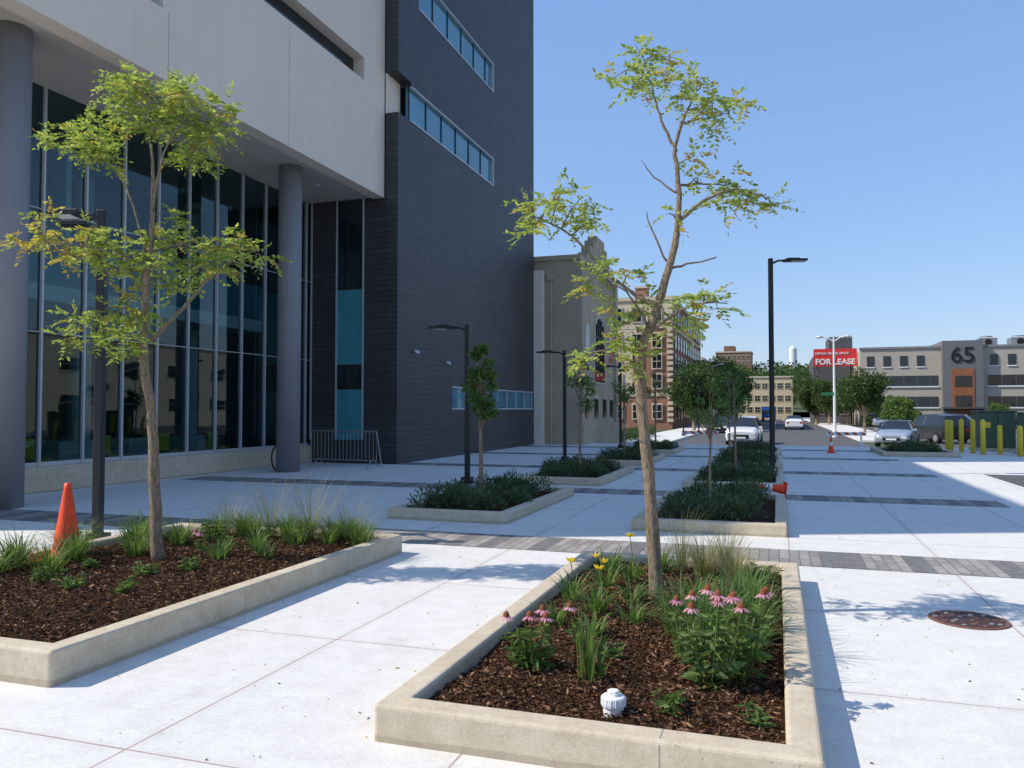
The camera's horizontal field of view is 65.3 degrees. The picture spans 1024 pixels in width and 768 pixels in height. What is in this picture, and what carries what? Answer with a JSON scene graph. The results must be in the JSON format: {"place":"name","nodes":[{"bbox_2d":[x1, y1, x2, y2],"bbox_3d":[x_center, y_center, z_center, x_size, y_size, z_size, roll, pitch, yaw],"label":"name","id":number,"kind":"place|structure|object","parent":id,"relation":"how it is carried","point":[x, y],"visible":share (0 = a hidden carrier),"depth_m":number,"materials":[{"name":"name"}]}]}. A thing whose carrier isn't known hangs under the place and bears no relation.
{"place":"outdoors","nodes":[
{"label":"outdoors","id":0,"kind":"place"},
{"bbox_2d":[0,0,399,198],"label":"white volume","id":1,"kind":"structure","parent":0,"point":[325,115],"depth_m":18.58,"materials":[{"name":"paint"}]},
{"bbox_2d":[0,6,368,221],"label":"soffit","id":2,"kind":"structure","parent":1,"relation":"attached to","point":[63,69],"depth_m":19.85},
{"bbox_2d":[264,0,352,70],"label":"white volume windows","id":3,"kind":"structure","parent":1,"relation":"in","point":[285,10],"depth_m":20.76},
{"bbox_2d":[0,443,1023,767],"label":"plaza pavement","id":4,"kind":"structure","parent":0,"point":[346,645],"depth_m":5.79,"materials":[{"name":"concrete"}]},
{"bbox_2d":[47,208,110,538],"bbox_3d":[-5.227,-0.085,9.742,1.010,3.992,0.840,0,-2,0],"label":"street lamp","id":5,"kind":"object","parent":4,"relation":"on","point":[101,217],"visible":0.73,"depth_m":9.43,"materials":[{"name":"black metal"}]},
{"bbox_2d":[0,20,302,509],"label":"columns","id":6,"kind":"structure","parent":4,"relation":"on","point":[16,57],"depth_m":13.08,"materials":[{"name":"paint"}]},
{"bbox_2d":[25,135,303,462],"bbox_3d":[-12.591,-1.751,18.788,8.300,7.900,14.800,-1,-2,18],"label":"interior","id":7,"kind":"object","parent":4,"relation":"on","point":[60,411],"visible":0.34,"depth_m":24.62,"materials":[{"name":"black glass"}]},
{"bbox_2d":[24,446,311,494],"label":"base wall","id":8,"kind":"structure","parent":4,"relation":"on","point":[42,479],"depth_m":17.85,"materials":[{"name":"concrete"}]},
{"bbox_2d":[25,86,308,466],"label":"mullions","id":9,"kind":"object","parent":8,"relation":"on","point":[37,462],"visible":0.75,"depth_m":18.57,"materials":[{"name":"metal"}]},
{"bbox_2d":[0,523,401,687],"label":"concrete planter","id":10,"kind":"object","parent":4,"relation":"on","point":[51,636],"visible":0.67,"depth_m":6.16,"materials":[{"name":"concrete"}]},
{"bbox_2d":[30,566,68,582],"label":"perennial plant","id":11,"kind":"object","parent":10,"relation":"on","point":[36,574],"visible":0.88,"depth_m":6.61,"materials":[{"name":"green plant"}]},
{"bbox_2d":[35,483,78,561],"bbox_3d":[-4.360,1.351,7.836,0.396,0.760,0.396,-1,-2,18],"label":"traffic cone","id":12,"kind":"object","parent":10,"relation":"on","point":[67,514],"visible":0.36,"depth_m":7.78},
{"bbox_2d":[51,573,87,590],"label":"perennial plant","id":13,"kind":"object","parent":10,"relation":"on","point":[68,584],"visible":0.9,"depth_m":6.35,"materials":[{"name":"green plant"}]},
{"bbox_2d":[130,561,160,576],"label":"perennial plant","id":14,"kind":"object","parent":10,"relation":"on","point":[143,569],"visible":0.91,"depth_m":6.87,"materials":[{"name":"green plant"}]},
{"bbox_2d":[0,59,292,560],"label":"young locust tree","id":15,"kind":"object","parent":10,"relation":"in","point":[175,92],"visible":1,"depth_m":7.64,"materials":[{"name":"green plant"}]},
{"bbox_2d":[0,505,394,575],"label":"ornamental grass clump","id":16,"kind":"object","parent":10,"relation":"on","point":[136,541],"visible":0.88,"depth_m":8.19,"materials":[{"name":"plant"}]},
{"bbox_2d":[179,468,384,542],"bbox_3d":[-2.493,1.339,8.944,2.688,0.834,1.407,-1,-2,18],"label":"feather grass clump","id":17,"kind":"object","parent":10,"relation":"on","point":[309,536],"visible":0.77,"depth_m":8.89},
{"bbox_2d":[109,0,533,463],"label":"dark volume","id":18,"kind":"structure","parent":4,"relation":"on","point":[439,219],"depth_m":27.09,"materials":[{"name":"brick"}]},
{"bbox_2d":[309,198,364,462],"bbox_3d":[-5.300,-1.594,24.162,1.850,7.930,0.100,-1,-2,18],"label":"slot window","id":19,"kind":"structure","parent":18,"relation":"attached to","point":[337,263],"depth_m":24.16,"materials":[{"name":"black glass"}]},
{"bbox_2d":[406,0,532,409],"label":"strip windows","id":20,"kind":"structure","parent":18,"relation":"attached to","point":[426,116],"depth_m":28.41,"materials":[{"name":"blue glass"}]},
{"bbox_2d":[311,430,381,468],"bbox_3d":[-4.625,1.799,22.238,2.415,1.011,0.619,-1,-2,24],"label":"crowd barrier","id":21,"kind":"object","parent":4,"relation":"on","point":[321,459],"visible":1,"depth_m":22.18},
{"bbox_2d":[428,324,474,483],"bbox_3d":[-1.310,0.428,17.500,1.040,3.462,0.320,-1,-2,18],"label":"street lamp","id":22,"kind":"object","parent":4,"relation":"on","point":[467,477],"visible":0.86,"depth_m":17.34,"materials":[{"name":"black metal"}]},
{"bbox_2d":[388,486,573,523],"bbox_3d":[-0.339,1.950,13.281,1.850,0.170,3.900,-1,-2,18],"label":"concrete planter","id":23,"kind":"object","parent":4,"relation":"on","point":[510,513],"visible":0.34,"depth_m":11.63,"materials":[{"name":"concrete"}]},
{"bbox_2d":[406,468,557,510],"bbox_3d":[-0.292,1.710,13.266,1.718,0.479,3.642,-1,-2,18],"label":"shrub bed","id":24,"kind":"object","parent":23,"relation":"on","point":[487,494],"visible":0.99,"depth_m":12.42,"materials":[{"name":"green plant"}]},
{"bbox_2d":[460,342,503,488],"bbox_3d":[-0.490,0.663,13.118,0.739,2.712,0.706,-1,-2,18],"label":"young pear tree","id":25,"kind":"object","parent":23,"relation":"in","point":[483,407],"visible":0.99,"depth_m":13.04,"materials":[{"name":"green plant"}]},
{"bbox_2d":[0,509,1023,577],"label":"paver band","id":26,"kind":"object","parent":4,"relation":"on","point":[991,568],"visible":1,"depth_m":9.12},
{"bbox_2d":[534,270,544,444],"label":"white link wall","id":27,"kind":"structure","parent":4,"relation":"on","point":[539,360],"depth_m":36.67,"materials":[{"name":"paint"}]},
{"bbox_2d":[536,350,567,460],"bbox_3d":[1.306,0.669,25.057,1.040,3.462,0.320,-1,-2,18],"label":"street lamp","id":28,"kind":"object","parent":4,"relation":"on","point":[564,353],"visible":0.86,"depth_m":24.91,"materials":[{"name":"black metal"}]},
{"bbox_2d":[518,465,633,485],"bbox_3d":[1.631,2.129,18.893,1.850,0.170,4.000,-1,-2,18],"label":"concrete planter","id":29,"kind":"object","parent":4,"relation":"on","point":[602,480],"visible":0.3,"depth_m":17.08,"materials":[{"name":"concrete"}]},
{"bbox_2d":[535,454,622,476],"bbox_3d":[1.608,1.891,18.861,1.845,0.465,3.690,-1,-2,18],"label":"shrub bed","id":30,"kind":"object","parent":29,"relation":"on","point":[572,466],"visible":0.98,"depth_m":17.87,"materials":[{"name":"green plant"}]},
{"bbox_2d":[564,356,596,468],"bbox_3d":[1.617,0.762,18.765,0.773,2.859,0.808,1,-2,-39],"label":"young pear tree","id":31,"kind":"object","parent":29,"relation":"in","point":[581,383],"visible":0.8,"depth_m":18.73,"materials":[{"name":"green plant"}]},
{"bbox_2d":[182,476,1008,506],"bbox_3d":[0.416,2.111,16.108,16.600,0.001,0.950,-1,-2,18],"label":"paver band","id":32,"kind":"object","parent":4,"relation":"on","point":[787,497],"visible":0.8,"depth_m":15.38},
{"bbox_2d":[374,551,825,767],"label":"concrete planter","id":33,"kind":"object","parent":4,"relation":"on","point":[476,693],"visible":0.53,"depth_m":4.03,"materials":[{"name":"concrete"}]},
{"bbox_2d":[499,604,556,671],"bbox_3d":[0.098,1.443,4.488,0.304,0.388,0.289,1,-2,-30],"label":"coneflower plant","id":34,"kind":"object","parent":33,"relation":"on","point":[529,659],"visible":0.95,"depth_m":4.46,"materials":[{"name":"green plant"}]},
{"bbox_2d":[562,602,593,651],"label":"coneflower plant","id":35,"kind":"object","parent":33,"relation":"on","point":[572,629],"visible":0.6,"depth_m":4.79,"materials":[{"name":"green plant"}]},
{"bbox_2d":[575,604,616,682],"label":"reed stalks","id":36,"kind":"object","parent":33,"relation":"on","point":[590,656],"visible":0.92,"depth_m":4.30,"materials":[{"name":"green plant"}]},
{"bbox_2d":[566,533,634,596],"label":"daylily flowers","id":37,"kind":"object","parent":33,"relation":"on","point":[603,560],"visible":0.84,"depth_m":6.24,"materials":[{"name":"yellow plant"}]},
{"bbox_2d":[525,544,679,635],"bbox_3d":[0.759,1.520,6.221,0.969,0.298,2.657,-1,-2,18],"label":"daylily clump","id":38,"kind":"object","parent":33,"relation":"on","point":[570,592],"visible":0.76,"depth_m":5.99,"materials":[{"name":"green plant"}]},
{"bbox_2d":[594,635,624,660],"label":"perennial plant","id":39,"kind":"object","parent":33,"relation":"on","point":[616,649],"visible":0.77,"depth_m":4.73,"materials":[{"name":"green plant"}]},
{"bbox_2d":[601,688,625,717],"bbox_3d":[0.492,1.577,3.877,0.124,0.185,0.124,-1,-2,18],"label":"white cleanout cap","id":40,"kind":"object","parent":33,"relation":"on","point":[613,700],"visible":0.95,"depth_m":3.84,"materials":[{"name":"plastic"}]},
{"bbox_2d":[501,32,804,596],"bbox_3d":[1.067,-0.521,6.344,2.355,4.516,1.060,0,-2,2],"label":"young locust tree","id":41,"kind":"object","parent":33,"relation":"in","point":[639,351],"visible":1,"depth_m":6.30,"materials":[{"name":"green plant"}]},
{"bbox_2d":[649,687,688,717],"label":"perennial plant","id":42,"kind":"object","parent":33,"relation":"on","point":[661,702],"visible":0.89,"depth_m":3.89,"materials":[{"name":"green plant"}]},
{"bbox_2d":[667,590,707,664],"bbox_3d":[0.993,1.403,4.571,0.224,0.469,0.228,1,-2,-24],"label":"coneflower plant","id":43,"kind":"object","parent":33,"relation":"on","point":[676,598],"visible":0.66,"depth_m":4.55,"materials":[{"name":"green plant"}]},
{"bbox_2d":[676,584,750,691],"bbox_3d":[1.053,1.355,4.202,0.383,0.585,0.306,1,-2,-20],"label":"coneflower plant","id":44,"kind":"object","parent":33,"relation":"on","point":[715,644],"visible":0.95,"depth_m":4.19,"materials":[{"name":"green plant"}]},
{"bbox_2d":[658,509,774,584],"bbox_3d":[1.756,1.393,6.981,1.116,0.602,1.083,-1,-2,18],"label":"feather grass clump","id":45,"kind":"object","parent":33,"relation":"on","point":[703,566],"visible":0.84,"depth_m":6.99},
{"bbox_2d":[622,557,816,664],"bbox_3d":[1.384,1.432,5.410,1.276,0.424,2.068,-1,-2,18],"label":"ornamental grass clump","id":46,"kind":"object","parent":33,"relation":"on","point":[747,590],"visible":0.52,"depth_m":5.18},
{"bbox_2d":[712,586,774,687],"bbox_3d":[1.277,1.362,4.399,0.294,0.540,0.356,0,-2,3],"label":"coneflower plant","id":47,"kind":"object","parent":33,"relation":"on","point":[744,633],"visible":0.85,"depth_m":4.32,"materials":[{"name":"green plant"}]},
{"bbox_2d":[735,700,777,731],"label":"perennial plant","id":48,"kind":"object","parent":33,"relation":"on","point":[756,719],"visible":0.98,"depth_m":3.76,"materials":[{"name":"green plant"}]},
{"bbox_2d":[599,365,622,447],"bbox_3d":[4.174,0.935,33.373,1.040,3.462,0.320,-1,-2,18],"label":"street lamp","id":49,"kind":"object","parent":4,"relation":"on","point":[620,445],"visible":0.81,"depth_m":33.20,"materials":[{"name":"black metal"}]},
{"bbox_2d":[585,453,664,465],"bbox_3d":[3.538,2.313,24.632,1.850,0.170,3.900,-1,-2,18],"label":"concrete planter","id":50,"kind":"object","parent":4,"relation":"on","point":[635,462],"visible":0.2,"depth_m":22.74,"materials":[{"name":"concrete"}]},
{"bbox_2d":[611,366,635,455],"bbox_3d":[3.394,0.893,24.096,0.763,2.944,0.833,0,-2,-6],"label":"young pear tree","id":51,"kind":"object","parent":50,"relation":"in","point":[624,394],"visible":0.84,"depth_m":24.10,"materials":[{"name":"green plant"}]},
{"bbox_2d":[596,443,659,459],"bbox_3d":[3.535,2.075,24.669,1.800,0.443,3.384,-1,-2,18],"label":"shrub bed","id":52,"kind":"object","parent":50,"relation":"on","point":[631,453],"visible":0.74,"depth_m":23.87,"materials":[{"name":"green plant"}]},
{"bbox_2d":[324,462,936,476],"bbox_3d":[2.331,2.296,21.871,16.600,0.001,0.900,-1,-2,18],"label":"paver band","id":53,"kind":"object","parent":4,"relation":"on","point":[784,472],"visible":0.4,"depth_m":20.94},
{"bbox_2d":[651,446,684,453],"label":"concrete planter","id":54,"kind":"object","parent":4,"relation":"on","point":[678,449],"visible":0.23,"depth_m":28.80,"materials":[{"name":"concrete"}]},
{"bbox_2d":[645,370,666,446],"bbox_3d":[5.402,1.001,30.287,0.915,3.133,0.859,0,-2,6],"label":"young pear tree","id":55,"kind":"object","parent":54,"relation":"in","point":[648,392],"visible":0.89,"depth_m":30.26,"materials":[{"name":"green plant"}]},
{"bbox_2d":[633,437,678,449],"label":"shrub bed","id":56,"kind":"object","parent":54,"relation":"on","point":[665,444],"visible":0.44,"depth_m":29.55,"materials":[{"name":"green plant"}]},
{"bbox_2d":[478,452,898,460],"bbox_3d":[4.316,2.486,27.847,16.600,0.001,0.900,-1,-2,18],"label":"paver band","id":57,"kind":"object","parent":4,"relation":"on","point":[701,456],"visible":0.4,"depth_m":27.18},
{"bbox_2d":[524,446,871,451],"bbox_3d":[6.081,2.656,33.159,16.600,0.001,0.900,-1,-2,18],"label":"paver band","id":58,"kind":"object","parent":4,"relation":"on","point":[708,448],"depth_m":32.76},
{"bbox_2d":[632,490,786,537],"bbox_3d":[3.125,1.913,12.131,1.950,0.170,3.900,-1,-2,18],"label":"concrete planter","id":59,"kind":"object","parent":4,"relation":"on","point":[774,524],"visible":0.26,"depth_m":10.41,"materials":[{"name":"concrete"}]},
{"bbox_2d":[688,379,730,504],"bbox_3d":[2.840,0.927,11.439,0.550,2.005,0.585,-1,-2,39],"label":"young pear tree","id":60,"kind":"object","parent":59,"relation":"in","point":[710,417],"visible":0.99,"depth_m":11.43,"materials":[{"name":"green plant"}]},
{"bbox_2d":[657,475,773,521],"bbox_3d":[3.077,1.675,12.162,1.718,0.479,3.642,-1,-2,18],"label":"shrub bed","id":61,"kind":"object","parent":59,"relation":"on","point":[736,498],"visible":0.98,"depth_m":11.16,"materials":[{"name":"green plant"}]},
{"bbox_2d":[682,467,783,490],"bbox_3d":[5.000,2.094,17.775,1.950,0.170,4.000,-1,-2,18],"label":"concrete planter","id":62,"kind":"object","parent":4,"relation":"on","point":[688,481],"visible":0.13,"depth_m":16.46,"materials":[{"name":"concrete"}]},
{"bbox_2d":[719,372,751,475],"bbox_3d":[5.013,0.940,17.842,0.684,2.417,0.627,1,-2,-31],"label":"young pear tree","id":63,"kind":"object","parent":62,"relation":"in","point":[734,397],"visible":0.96,"depth_m":17.81,"materials":[{"name":"green plant"}]},
{"bbox_2d":[696,454,778,482],"bbox_3d":[5.022,1.858,17.823,1.845,0.465,3.690,-1,-2,18],"label":"shrub bed","id":64,"kind":"object","parent":62,"relation":"on","point":[764,470],"visible":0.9,"depth_m":17.04,"materials":[{"name":"green plant"}]},
{"bbox_2d":[707,454,781,468],"bbox_3d":[6.907,2.277,23.514,1.950,0.170,3.900,-1,-2,18],"label":"concrete planter","id":65,"kind":"object","parent":4,"relation":"on","point":[778,462],"visible":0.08,"depth_m":21.98,"materials":[{"name":"concrete"}]},
{"bbox_2d":[715,360,743,451],"bbox_3d":[6.616,0.823,24.303,0.879,3.108,0.840,0,-2,2],"label":"young pear tree","id":66,"kind":"object","parent":65,"relation":"in","point":[731,365],"visible":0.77,"depth_m":24.29,"materials":[{"name":"green plant"}]},
{"bbox_2d":[714,446,778,462],"bbox_3d":[6.909,2.038,23.492,1.800,0.443,3.384,-1,-2,18],"label":"shrub bed","id":67,"kind":"object","parent":65,"relation":"on","point":[750,454],"visible":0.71,"depth_m":22.60,"materials":[{"name":"green plant"}]},
{"bbox_2d":[722,447,780,455],"bbox_3d":[8.861,2.465,29.395,1.950,0.170,3.500,-1,-2,18],"label":"concrete planter","id":68,"kind":"object","parent":4,"relation":"on","point":[777,452],"visible":0.03,"depth_m":27.49,"materials":[{"name":"concrete"}]},
{"bbox_2d":[731,438,778,450],"bbox_3d":[8.908,2.225,29.381,1.718,0.479,3.269,-1,-2,18],"label":"shrub bed","id":69,"kind":"object","parent":68,"relation":"on","point":[757,444],"visible":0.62,"depth_m":28.30,"materials":[{"name":"green plant"}]},
{"bbox_2d":[768,258,807,467],"bbox_3d":[6.776,-0.450,19.756,1.040,5.362,0.320,0,-2,0],"label":"street lamp","id":70,"kind":"object","parent":4,"relation":"on","point":[771,360],"visible":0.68,"depth_m":19.72,"materials":[{"name":"black metal"}]},
{"bbox_2d":[870,447,961,457],"bbox_3d":[14.450,2.448,28.856,2.400,0.170,4.000,-1,-2,18],"label":"concrete planter","id":71,"kind":"object","parent":4,"relation":"on","point":[881,451],"visible":0.55,"depth_m":27.10,"materials":[{"name":"concrete"}]},
{"bbox_2d":[884,438,941,451],"bbox_3d":[14.448,2.210,28.894,1.800,0.443,3.471,-1,-2,18],"label":"shrub bed","id":72,"kind":"object","parent":71,"relation":"on","point":[907,446],"visible":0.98,"depth_m":28.16,"materials":[{"name":"green plant"}]},
{"bbox_2d":[928,610,1010,629],"bbox_3d":[3.465,1.783,6.066,0.550,0.017,0.550,-1,-2,18],"label":"manhole cover","id":73,"kind":"object","parent":4,"relation":"on","point":[969,619],"visible":1,"depth_m":6.02,"materials":[{"name":"metal"}]},
{"bbox_2d":[969,411,1016,451],"bbox_3d":[18.812,1.818,31.223,1.440,1.560,1.540,-1,-2,18],"label":"utility cabinet","id":74,"kind":"object","parent":4,"relation":"on","point":[1006,420],"visible":0.74,"depth_m":30.62,"materials":[{"name":"metal"}]},
{"bbox_2d":[984,474,1023,486],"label":"curb","id":75,"kind":"structure","parent":4,"relation":"on","point":[1017,479],"depth_m":18.51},
{"bbox_2d":[618,286,700,429],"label":"brick hotel building","id":76,"kind":"structure","parent":0,"point":[667,361],"depth_m":85.14,"materials":[{"name":"brown brick"}]},
{"bbox_2d":[618,306,700,419],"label":"windows","id":77,"kind":"structure","parent":76,"relation":"in","point":[656,362],"depth_m":85.20,"materials":[{"name":"black glass"}]},
{"bbox_2d":[622,423,706,443],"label":"sidewalk","id":78,"kind":"structure","parent":0,"point":[673,435],"depth_m":59.45,"materials":[{"name":"concrete"}]},
{"bbox_2d":[663,359,720,429],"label":"street tree","id":79,"kind":"object","parent":78,"relation":"on","point":[691,390],"visible":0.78,"depth_m":73.37,"materials":[{"name":"green plant"}]},
{"bbox_2d":[675,360,731,427],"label":"street tree","id":80,"kind":"object","parent":78,"relation":"on","point":[718,374],"visible":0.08,"depth_m":83.22,"materials":[{"name":"green plant"}]},
{"bbox_2d":[721,388,809,412],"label":"hill","id":81,"kind":"structure","parent":0,"point":[797,407],"depth_m":207.94,"materials":[{"name":"green plant"}]},
{"bbox_2d":[715,346,752,373],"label":"brick school building","id":82,"kind":"structure","parent":81,"relation":"on","point":[741,357],"depth_m":300.17,"materials":[{"name":"brown brick"}]},
{"bbox_2d":[656,413,887,446],"bbox_3d":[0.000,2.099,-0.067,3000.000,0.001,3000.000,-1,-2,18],"label":"ground","id":83,"kind":"structure","parent":0,"point":[798,414],"depth_m":99.01,"materials":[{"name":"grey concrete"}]},
{"bbox_2d":[534,236,618,444],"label":"walls","id":84,"kind":"structure","parent":83,"relation":"on","point":[572,316],"depth_m":36.97,"materials":[{"name":"beige paint"}]},
{"bbox_2d":[547,273,553,443],"bbox_3d":[1.792,-1.173,36.867,0.300,7.900,0.200,-1,-2,18],"label":"downspout","id":85,"kind":"object","parent":84,"relation":"attached to","point":[550,276],"visible":1,"depth_m":36.84,"materials":[{"name":"beige paint"}]},
{"bbox_2d":[585,315,613,417],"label":"windows","id":86,"kind":"structure","parent":84,"relation":"attached to","point":[599,329],"depth_m":40.46,"materials":[{"name":"black glass"}]},
{"bbox_2d":[622,425,654,441],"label":"hedge","id":87,"kind":"object","parent":83,"relation":"on","point":[631,433],"visible":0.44,"depth_m":50.69,"materials":[{"name":"green plant"}]},
{"bbox_2d":[710,355,808,403],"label":"distant trees","id":88,"kind":"object","parent":83,"relation":"on","point":[784,370],"visible":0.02,"depth_m":259.49,"materials":[{"name":"green plant"}]},
{"bbox_2d":[796,374,828,424],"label":"street tree","id":89,"kind":"object","parent":83,"relation":"on","point":[805,395],"visible":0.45,"depth_m":106.05,"materials":[{"name":"green plant"}]},
{"bbox_2d":[809,337,851,423],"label":"leasing building","id":90,"kind":"structure","parent":83,"relation":"on","point":[826,372],"depth_m":113.55,"materials":[{"name":"brown"}]},
{"bbox_2d":[874,420,919,446],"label":"silver car","id":91,"kind":"object","parent":83,"relation":"on","point":[889,431],"visible":0.94,"depth_m":43.75,"materials":[{"name":"grey paint"}]},
{"bbox_2d":[880,395,918,421],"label":"tree","id":92,"kind":"object","parent":83,"relation":"on","point":[898,408],"visible":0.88,"depth_m":57.57,"materials":[{"name":"green plant"}]},
{"bbox_2d":[674,419,871,446],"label":"road","id":93,"kind":"structure","parent":0,"point":[811,434],"depth_m":58.91,"materials":[{"name":"asphalt"}]},
{"bbox_2d":[724,416,762,443],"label":"white minivan","id":94,"kind":"object","parent":93,"relation":"on","point":[748,428],"visible":0.81,"depth_m":46.54,"materials":[{"name":"white paint"}]},
{"bbox_2d":[738,376,792,418],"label":"apartment building","id":95,"kind":"structure","parent":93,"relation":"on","point":[783,395],"depth_m":167.26,"materials":[{"name":"beige stone"}]},
{"bbox_2d":[742,382,790,412],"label":"windows","id":96,"kind":"structure","parent":95,"relation":"in","point":[757,409],"depth_m":167.59,"materials":[{"name":"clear glass"}]},
{"bbox_2d":[783,415,804,429],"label":"white car","id":97,"kind":"object","parent":93,"relation":"on","point":[793,421],"visible":1,"depth_m":80.97,"materials":[{"name":"white paint"}]},
{"bbox_2d":[816,335,851,436],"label":"street light","id":98,"kind":"object","parent":93,"relation":"on","point":[833,393],"visible":0.94,"depth_m":57.58,"materials":[{"name":"white metal"}]},
{"bbox_2d":[534,0,1023,373],"label":"sky","id":99,"kind":"structure","parent":0,"point":[896,127],"materials":[{"name":"blue"}]},
{"bbox_2d":[801,416,876,442],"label":"sidewalk","id":100,"kind":"structure","parent":0,"point":[869,437],"depth_m":73.63,"materials":[{"name":"concrete"}]},
{"bbox_2d":[809,379,844,424],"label":"street tree","id":101,"kind":"object","parent":100,"relation":"on","point":[824,401],"visible":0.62,"depth_m":100.98,"materials":[{"name":"green plant"}]},
{"bbox_2d":[813,348,856,425],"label":"for lease banner","id":102,"kind":"object","parent":100,"relation":"on","point":[843,357],"visible":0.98,"depth_m":105.09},
{"bbox_2d":[831,366,892,431],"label":"round tree","id":103,"kind":"object","parent":100,"relation":"on","point":[860,393],"visible":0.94,"depth_m":67.97,"materials":[{"name":"green plant"}]},
{"bbox_2d":[850,340,1023,425],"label":"walls","id":104,"kind":"structure","parent":0,"point":[939,362],"depth_m":97.60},
{"bbox_2d":[865,354,1023,425],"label":"windows","id":105,"kind":"structure","parent":104,"relation":"attached to","point":[963,392],"depth_m":96.91,"materials":[{"name":"black glass"}]},
{"bbox_2d":[976,335,1023,344],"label":"rooftop units","id":106,"kind":"object","parent":104,"relation":"on","point":[1013,339],"visible":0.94,"depth_m":99.36,"materials":[{"name":"grey metal"}]},
{"bbox_2d":[858,427,1016,447],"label":"parking lot asphalt","id":107,"kind":"structure","parent":0,"point":[956,444],"depth_m":50.22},
{"bbox_2d":[913,414,969,442],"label":"black suv","id":108,"kind":"object","parent":107,"relation":"on","point":[931,427],"visible":0.52,"depth_m":48.44,"materials":[{"name":"black paint"}]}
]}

